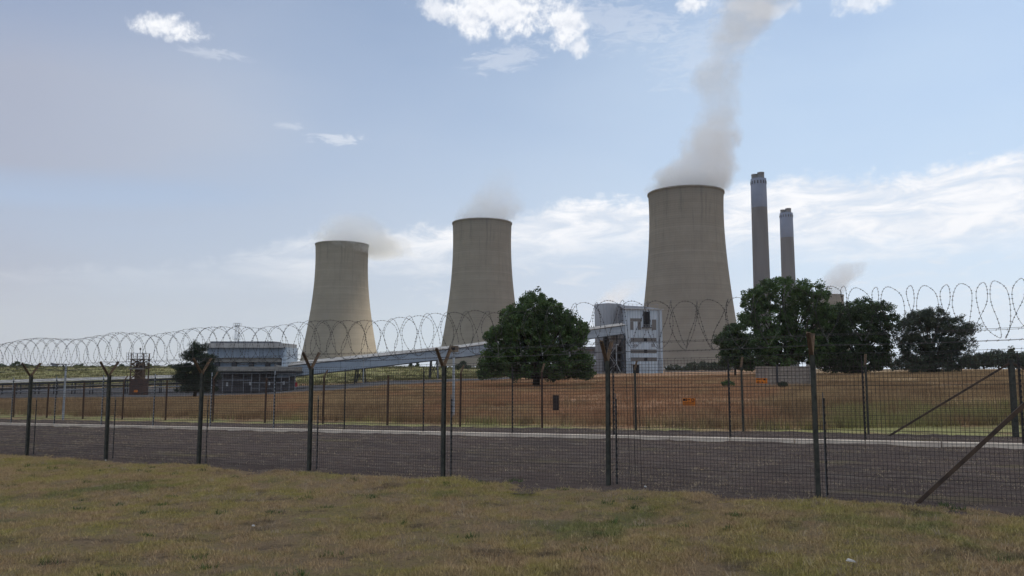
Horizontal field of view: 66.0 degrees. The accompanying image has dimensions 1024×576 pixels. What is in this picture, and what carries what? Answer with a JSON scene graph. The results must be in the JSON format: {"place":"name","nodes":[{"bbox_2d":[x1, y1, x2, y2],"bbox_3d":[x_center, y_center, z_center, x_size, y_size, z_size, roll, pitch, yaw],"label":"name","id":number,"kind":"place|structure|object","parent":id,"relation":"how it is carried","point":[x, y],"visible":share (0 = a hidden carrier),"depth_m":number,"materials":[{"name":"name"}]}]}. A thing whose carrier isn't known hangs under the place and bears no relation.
{"place":"outdoors","nodes":[
{"label":"outdoors","id":0,"kind":"place"},
{"bbox_2d":[0,367,1021,469],"bbox_3d":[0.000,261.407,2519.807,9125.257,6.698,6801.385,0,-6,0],"label":"ground","id":1,"kind":"structure","parent":0,"point":[1005,429],"depth_m":45.39,"materials":[{"name":"brown soil"}]},
{"bbox_2d":[11,361,23,365],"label":"distant tree","id":2,"kind":"object","parent":1,"relation":"on","point":[17,363],"visible":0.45,"depth_m":436.55,"materials":[{"name":"green plant"}]},
{"bbox_2d":[50,363,66,419],"bbox_3d":[-21.118,4.831,36.609,0.769,2.695,0.160,0,-6,0],"label":"light pole","id":3,"kind":"object","parent":1,"relation":"on","point":[63,407],"visible":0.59,"depth_m":36.60,"materials":[{"name":"metal"}]},
{"bbox_2d":[0,375,217,393],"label":"ground conveyor","id":4,"kind":"object","parent":1,"relation":"on","point":[35,381],"visible":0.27,"depth_m":167.03,"materials":[{"name":"metal"}]},
{"bbox_2d":[126,348,151,394],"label":"head tower","id":5,"kind":"structure","parent":1,"relation":"on","point":[140,370],"depth_m":149.28,"materials":[{"name":"metal"}]},
{"bbox_2d":[169,340,221,395],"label":"pine tree","id":6,"kind":"object","parent":1,"relation":"on","point":[194,352],"visible":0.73,"depth_m":94.35,"materials":[{"name":"green plant"}]},
{"bbox_2d":[0,365,506,387],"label":"bank grass","id":7,"kind":"structure","parent":1,"relation":"on","point":[348,380],"depth_m":235.80,"materials":[{"name":"green plant"}]},
{"bbox_2d":[207,341,302,392],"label":"conveyor house","id":8,"kind":"structure","parent":1,"relation":"on","point":[233,367],"depth_m":172.19,"materials":[{"name":"metal"}]},
{"bbox_2d":[300,240,376,360],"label":"cooling tower","id":9,"kind":"structure","parent":1,"relation":"on","point":[340,290],"depth_m":789.31,"materials":[{"name":"concrete"}]},
{"bbox_2d":[271,323,625,383],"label":"conveyor gantry","id":10,"kind":"object","parent":1,"relation":"on","point":[357,362],"visible":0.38,"depth_m":190.78,"materials":[{"name":"metal"}]},
{"bbox_2d":[449,346,458,417],"bbox_3d":[-2.237,3.651,30.192,0.340,2.877,0.248,0,-6,0],"label":"light pole","id":11,"kind":"object","parent":1,"relation":"on","point":[453,381],"visible":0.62,"depth_m":30.18,"materials":[{"name":"grey metal"}]},
{"bbox_2d":[455,361,470,369],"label":"bush","id":12,"kind":"object","parent":1,"relation":"on","point":[458,366],"visible":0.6,"depth_m":259.51,"materials":[{"name":"green plant"}]},
{"bbox_2d":[438,217,518,367],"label":"cooling tower","id":13,"kind":"structure","parent":1,"relation":"on","point":[481,279],"depth_m":665.17,"materials":[{"name":"concrete"}]},
{"bbox_2d":[0,419,1023,516],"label":"gravel","id":14,"kind":"structure","parent":1,"relation":"on","point":[464,447],"depth_m":15.79,"materials":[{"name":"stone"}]},
{"bbox_2d":[0,369,1023,430],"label":"field grass","id":15,"kind":"structure","parent":1,"relation":"on","point":[476,391],"depth_m":39.09,"materials":[{"name":"brown plant"}]},
{"bbox_2d":[0,354,1023,436],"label":"fence","id":16,"kind":"object","parent":1,"relation":"on","point":[1013,398],"visible":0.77,"depth_m":23.13,"materials":[{"name":"metal"}]},
{"bbox_2d":[0,423,1023,448],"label":"kerb","id":17,"kind":"structure","parent":1,"relation":"on","point":[898,443],"depth_m":20.21,"materials":[{"name":"concrete"}]},
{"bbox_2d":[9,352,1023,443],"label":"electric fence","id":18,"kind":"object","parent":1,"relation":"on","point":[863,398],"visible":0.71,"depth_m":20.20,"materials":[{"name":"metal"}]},
{"bbox_2d":[476,286,596,386],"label":"broadleaf tree","id":19,"kind":"object","parent":1,"relation":"on","point":[529,300],"visible":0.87,"depth_m":78.83,"materials":[{"name":"green plant"}]},
{"bbox_2d":[555,347,595,371],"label":"store","id":20,"kind":"structure","parent":1,"relation":"on","point":[591,349],"depth_m":262.62,"materials":[{"name":"grey metal"}]},
{"bbox_2d":[594,303,663,373],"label":"transfer building","id":21,"kind":"structure","parent":1,"relation":"on","point":[608,312],"depth_m":232.07,"materials":[{"name":"white paint"}]},
{"bbox_2d":[633,365,638,372],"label":"door","id":22,"kind":"structure","parent":21,"relation":"in","point":[637,368],"depth_m":230.53,"materials":[{"name":"grey metal"}]},
{"bbox_2d":[644,312,648,326],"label":"hoist door","id":23,"kind":"structure","parent":21,"relation":"in","point":[646,318],"depth_m":232.43,"materials":[{"name":"grey metal"}]},
{"bbox_2d":[665,364,680,370],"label":"bush","id":24,"kind":"object","parent":1,"relation":"on","point":[670,367],"visible":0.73,"depth_m":289.26,"materials":[{"name":"green plant"}]},
{"bbox_2d":[677,366,691,370],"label":"bush","id":25,"kind":"object","parent":1,"relation":"on","point":[683,368],"visible":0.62,"depth_m":283.06,"materials":[{"name":"green plant"}]},
{"bbox_2d":[644,185,736,370],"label":"cooling tower","id":26,"kind":"structure","parent":1,"relation":"on","point":[687,257],"depth_m":543.02,"materials":[{"name":"concrete"}]},
{"bbox_2d":[685,362,702,370],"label":"bush","id":27,"kind":"object","parent":1,"relation":"on","point":[692,366],"visible":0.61,"depth_m":301.27,"materials":[{"name":"green plant"}]},
{"bbox_2d":[664,371,733,371],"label":"yard wall","id":28,"kind":"structure","parent":1,"relation":"on","point":[697,371],"depth_m":270.04,"materials":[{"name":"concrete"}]},
{"bbox_2d":[699,360,709,370],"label":"bush","id":29,"kind":"object","parent":1,"relation":"on","point":[706,364],"visible":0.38,"depth_m":309.18,"materials":[{"name":"green plant"}]},
{"bbox_2d":[708,361,723,370],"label":"bush","id":30,"kind":"object","parent":1,"relation":"on","point":[715,364],"visible":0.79,"depth_m":292.74,"materials":[{"name":"green plant"}]},
{"bbox_2d":[721,380,734,385],"bbox_3d":[16.855,7.627,61.585,1.178,0.937,1.225,0,-6,0],"label":"bush","id":31,"kind":"object","parent":1,"relation":"on","point":[726,381],"visible":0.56,"depth_m":61.39,"materials":[{"name":"green plant"}]},
{"bbox_2d":[712,322,756,374],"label":"broadleaf tree","id":32,"kind":"object","parent":1,"relation":"on","point":[738,333],"visible":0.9,"depth_m":115.49,"materials":[{"name":"green plant"}]},
{"bbox_2d":[750,172,771,365],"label":"chimney","id":33,"kind":"object","parent":1,"relation":"on","point":[760,243],"visible":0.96,"depth_m":1118.70,"materials":[{"name":"concrete"}]},
{"bbox_2d":[778,381,787,387],"bbox_3d":[19.058,6.969,55.388,0.672,0.870,0.844,0,-6,0],"label":"bush","id":34,"kind":"object","parent":1,"relation":"on","point":[782,384],"visible":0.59,"depth_m":55.29,"materials":[{"name":"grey plant"}]},
{"bbox_2d":[755,365,815,385],"bbox_3d":[21.935,7.113,63.299,3.723,1.857,3.320,0,-6,0],"label":"block enclosure","id":35,"kind":"object","parent":1,"relation":"on","point":[777,370],"visible":0.52,"depth_m":61.79,"materials":[{"name":"concrete"}]},
{"bbox_2d":[736,276,838,371],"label":"broadleaf tree","id":36,"kind":"object","parent":1,"relation":"on","point":[824,314],"visible":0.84,"depth_m":120.10,"materials":[{"name":"green plant"}]},
{"bbox_2d":[779,208,798,365],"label":"chimney","id":37,"kind":"object","parent":1,"relation":"on","point":[787,244],"visible":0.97,"depth_m":1363.25,"materials":[{"name":"concrete"}]},
{"bbox_2d":[806,294,849,368],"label":"cooling tower","id":38,"kind":"structure","parent":1,"relation":"on","point":[833,299],"depth_m":1316.35,"materials":[{"name":"concrete"}]},
{"bbox_2d":[814,296,901,373],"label":"broadleaf tree","id":39,"kind":"object","parent":1,"relation":"on","point":[861,312],"visible":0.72,"depth_m":122.05,"materials":[{"name":"green plant"}]},
{"bbox_2d":[888,306,983,372],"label":"wind swept tree","id":40,"kind":"object","parent":1,"relation":"on","point":[928,321],"visible":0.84,"depth_m":110.00,"materials":[{"name":"green plant"}]},
{"bbox_2d":[959,354,980,368],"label":"tree","id":41,"kind":"object","parent":1,"relation":"on","point":[970,356],"visible":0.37,"depth_m":202.74,"materials":[{"name":"green plant"}]},
{"bbox_2d":[975,351,998,367],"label":"tree","id":42,"kind":"object","parent":1,"relation":"on","point":[989,363],"visible":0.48,"depth_m":209.60,"materials":[{"name":"green plant"}]},
{"bbox_2d":[985,349,1007,368],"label":"tree","id":43,"kind":"object","parent":1,"relation":"on","point":[994,353],"visible":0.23,"depth_m":218.92,"materials":[{"name":"green plant"}]},
{"bbox_2d":[998,352,1023,367],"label":"tree","id":44,"kind":"object","parent":1,"relation":"on","point":[1004,361],"visible":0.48,"depth_m":212.19,"materials":[{"name":"green plant"}]},
{"bbox_2d":[0,453,1023,575],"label":"lawn","id":45,"kind":"structure","parent":0,"point":[285,519],"depth_m":8.73,"materials":[{"name":"green plant"}]},
{"bbox_2d":[0,326,1023,505],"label":"fence","id":46,"kind":"object","parent":45,"relation":"on","point":[815,429],"visible":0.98,"depth_m":12.40,"materials":[{"name":"metal"}]},
{"bbox_2d":[0,278,1023,371],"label":"barbed wire coil","id":47,"kind":"object","parent":46,"relation":"on","point":[330,336],"visible":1,"depth_m":13.38,"materials":[{"name":"grey metal"}]},
{"bbox_2d":[553,395,558,409],"bbox_3d":[1.342,3.521,24.173,0.210,0.460,0.008,-4,-7,31],"label":"metal plate","id":48,"kind":"object","parent":46,"relation":"attached to","point":[556,400],"visible":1,"depth_m":24.16,"materials":[{"name":"grey metal"}]},
{"bbox_2d":[683,398,694,404],"bbox_3d":[4.940,3.175,22.006,0.360,0.200,0.012,-4,-7,31],"label":"warning sign","id":49,"kind":"object","parent":46,"relation":"attached to","point":[690,402],"visible":0.93,"depth_m":22.00,"materials":[{"name":"orange metal"}]},
{"bbox_2d":[756,378,767,383],"bbox_3d":[6.659,2.476,21.026,0.300,0.140,0.012,-4,-7,31],"label":"warning sign","id":50,"kind":"object","parent":46,"relation":"attached to","point":[759,380],"visible":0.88,"depth_m":21.02,"materials":[{"name":"orange metal"}]},
{"bbox_2d":[9,462,1023,575],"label":"lawn weeds","id":51,"kind":"object","parent":45,"relation":"on","point":[471,536],"visible":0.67,"depth_m":9.48,"materials":[{"name":"green plant"}]},
{"bbox_2d":[0,0,1023,368],"label":"sky","id":52,"kind":"structure","parent":0,"point":[172,166],"materials":[{"name":"blue"}]}
]}

